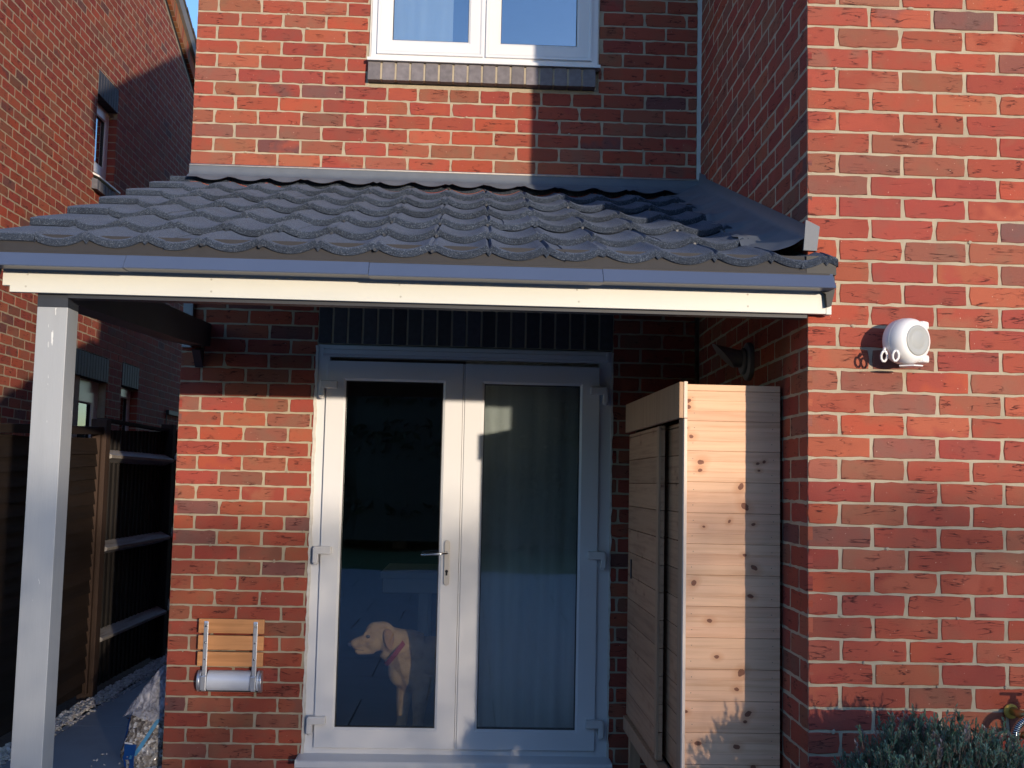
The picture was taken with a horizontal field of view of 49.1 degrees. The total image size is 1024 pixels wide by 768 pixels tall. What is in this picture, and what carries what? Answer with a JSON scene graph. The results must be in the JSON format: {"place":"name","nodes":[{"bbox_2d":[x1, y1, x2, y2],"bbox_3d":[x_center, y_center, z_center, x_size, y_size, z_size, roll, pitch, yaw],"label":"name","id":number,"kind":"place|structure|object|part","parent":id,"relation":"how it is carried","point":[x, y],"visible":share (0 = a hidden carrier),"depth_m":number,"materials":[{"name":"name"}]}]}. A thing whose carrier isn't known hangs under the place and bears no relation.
{"place":"outdoors","nodes":[
{"label":"outdoors","id":0,"kind":"place"},
{"bbox_2d":[0,670,165,767],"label":"side path","id":1,"kind":"structure","parent":0,"point":[85,741],"depth_m":6.39,"materials":[{"name":"concrete"}]},
{"bbox_2d":[120,664,166,767],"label":"gravel sack","id":2,"kind":"object","parent":1,"relation":"on","point":[142,746],"visible":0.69,"depth_m":5.71,"materials":[{"name":"multicoloured plastic"}]},
{"bbox_2d":[0,648,166,767],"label":"ground","id":3,"kind":"structure","parent":0,"point":[60,708],"depth_m":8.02,"materials":[{"name":"grey gravel"}]},
{"bbox_2d":[0,413,110,736],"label":"lap fence","id":4,"kind":"object","parent":3,"relation":"on","point":[83,576],"visible":0.65,"depth_m":7.07,"materials":[{"name":"brown wood"}]},
{"bbox_2d":[97,418,177,685],"bbox_3d":[-2.904,1.319,10.387,0.120,2.050,5.622,1,-5,-2],"label":"rail fence","id":5,"kind":"object","parent":3,"relation":"on","point":[138,556],"visible":0.45,"depth_m":8.53,"materials":[{"name":"brown wood"}]},
{"bbox_2d":[162,0,1023,767],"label":"brick house","id":6,"kind":"structure","parent":3,"relation":"on","point":[328,464],"depth_m":5.62,"materials":[{"name":"brick"}]},
{"bbox_2d":[196,618,264,691],"bbox_3d":[-1.396,1.348,5.569,0.323,0.360,0.068,1,-5,-2],"label":"folding wall seat","id":7,"kind":"object","parent":6,"relation":"attached to","point":[231,681],"visible":1,"depth_m":5.56,"materials":[{"name":"wood"}]},
{"bbox_2d":[306,360,463,748],"bbox_3d":[-0.634,0.849,5.653,0.731,1.932,0.152,1,-5,-2],"label":"door leaf","id":8,"kind":"structure","parent":6,"relation":"in","point":[327,734],"depth_m":5.66,"materials":[{"name":"white plastic"}]},
{"bbox_2d":[347,621,458,725],"bbox_3d":[-0.354,1.591,6.143,1.077,0.590,0.272,4,-6,-28],"label":"dog","id":9,"kind":"object","parent":6,"relation":"in","point":[407,656],"visible":0.45,"depth_m":5.98},
{"bbox_2d":[0,163,837,767],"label":"porch canopy","id":10,"kind":"object","parent":6,"relation":"attached to","point":[132,259],"visible":1,"depth_m":3.74,"materials":[{"name":"tile"}]},
{"bbox_2d":[381,563,460,635],"bbox_3d":[-0.228,1.630,7.536,1.265,0.765,0.800,1,-5,-2],"label":"dining table","id":11,"kind":"object","parent":6,"relation":"in","point":[421,580],"visible":0.3,"depth_m":7.17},
{"bbox_2d":[394,0,453,41],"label":"curtain","id":12,"kind":"object","parent":6,"relation":"hanging from","point":[424,20],"visible":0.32,"depth_m":6.09,"materials":[{"name":"white fabric"}]},
{"bbox_2d":[367,0,600,71],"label":"window frame","id":13,"kind":"structure","parent":6,"relation":"in","point":[484,46],"depth_m":5.91,"materials":[{"name":"white plastic"}]},
{"bbox_2d":[456,362,597,731],"bbox_3d":[0.160,0.826,5.869,0.850,2.030,0.031,1,-5,-2],"label":"curtain","id":14,"kind":"object","parent":6,"relation":"hanging from","point":[527,609],"visible":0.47,"depth_m":5.86,"materials":[{"name":"white fabric"}]},
{"bbox_2d":[454,364,608,750],"bbox_3d":[0.103,0.869,5.705,0.744,1.932,0.102,1,-5,-2],"label":"door leaf","id":15,"kind":"structure","parent":6,"relation":"in","point":[468,736],"depth_m":5.68,"materials":[{"name":"white plastic"}]},
{"bbox_2d":[712,342,754,380],"bbox_3d":[0.908,-0.095,4.646,0.159,0.160,0.160,1,-5,-2],"label":"wall lamp","id":16,"kind":"object","parent":6,"relation":"attached to","point":[742,360],"visible":1,"depth_m":4.61,"materials":[{"name":"black metal"}]},
{"bbox_2d":[880,318,929,367],"bbox_3d":[1.319,-0.136,3.730,0.208,0.164,0.116,5,-7,-39],"label":"clothes line reel","id":17,"kind":"object","parent":6,"relation":"attached to","point":[906,342],"visible":1,"depth_m":3.68,"materials":[{"name":"white plastic"}]},
{"bbox_2d":[1004,704,1023,738],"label":"outdoor tap","id":18,"kind":"object","parent":6,"relation":"attached to","point":[1012,711],"visible":0.99,"depth_m":3.70,"materials":[{"name":"yellow metal"}]},
{"bbox_2d":[1011,716,1023,762],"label":"garden hose","id":19,"kind":"object","parent":18,"relation":"attached to","point":[1018,725],"visible":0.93,"depth_m":3.60,"materials":[{"name":"plastic"}]},
{"bbox_2d":[0,0,195,437],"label":"neighbour house","id":20,"kind":"structure","parent":0,"point":[96,99],"depth_m":9.96,"materials":[{"name":"brick"}]},
{"bbox_2d":[77,378,98,437],"bbox_3d":[-3.862,0.591,9.795,0.076,1.315,1.195,1,-5,-2],"label":"window frame","id":21,"kind":"structure","parent":20,"relation":"in","point":[88,391],"depth_m":10.16,"materials":[{"name":"white plastic"}]},
{"bbox_2d":[94,103,108,179],"bbox_3d":[-3.808,-2.226,10.233,0.076,0.675,0.562,1,-5,-2],"label":"window frame","id":22,"kind":"structure","parent":20,"relation":"in","point":[102,120],"depth_m":10.36,"materials":[{"name":"white plastic"}]},
{"bbox_2d":[119,387,130,430],"bbox_3d":[-3.911,0.694,11.074,0.076,1.332,0.542,1,-5,-2],"label":"window frame","id":23,"kind":"structure","parent":20,"relation":"in","point":[125,393],"depth_m":11.26,"materials":[{"name":"white plastic"}]},
{"bbox_2d":[185,0,197,38],"label":"sky","id":24,"kind":"structure","parent":0,"point":[192,5],"materials":[{"name":"blue"}]},
{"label":"flower bed soil","id":25,"kind":"structure","parent":0,"visible":0},
{"bbox_2d":[831,703,1023,767],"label":"lavender shrub","id":26,"kind":"object","parent":25,"relation":"on","point":[937,746],"visible":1,"depth_m":3.33,"materials":[{"name":"green plant"}]},
{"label":"patio","id":27,"kind":"structure","parent":0,"visible":0},
{"bbox_2d":[623,381,779,767],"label":"wooden cabinet","id":28,"kind":"object","parent":27,"relation":"on","point":[703,652],"visible":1,"depth_m":4.07,"materials":[{"name":"brown wood"}]},
{"bbox_3d":[0.581,0.873,4.975,0.026,1.334,0.911,1,-5,-2],"label":"sliding door","id":29,"kind":"part","parent":28,"relation":"part of","materials":[{"name":"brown wood"}]},
{"bbox_3d":[0.635,0.832,4.499,0.024,1.334,0.751,1,-5,-2],"label":"sliding door","id":30,"kind":"part","parent":28,"relation":"part of","materials":[{"name":"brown wood"}]}
]}

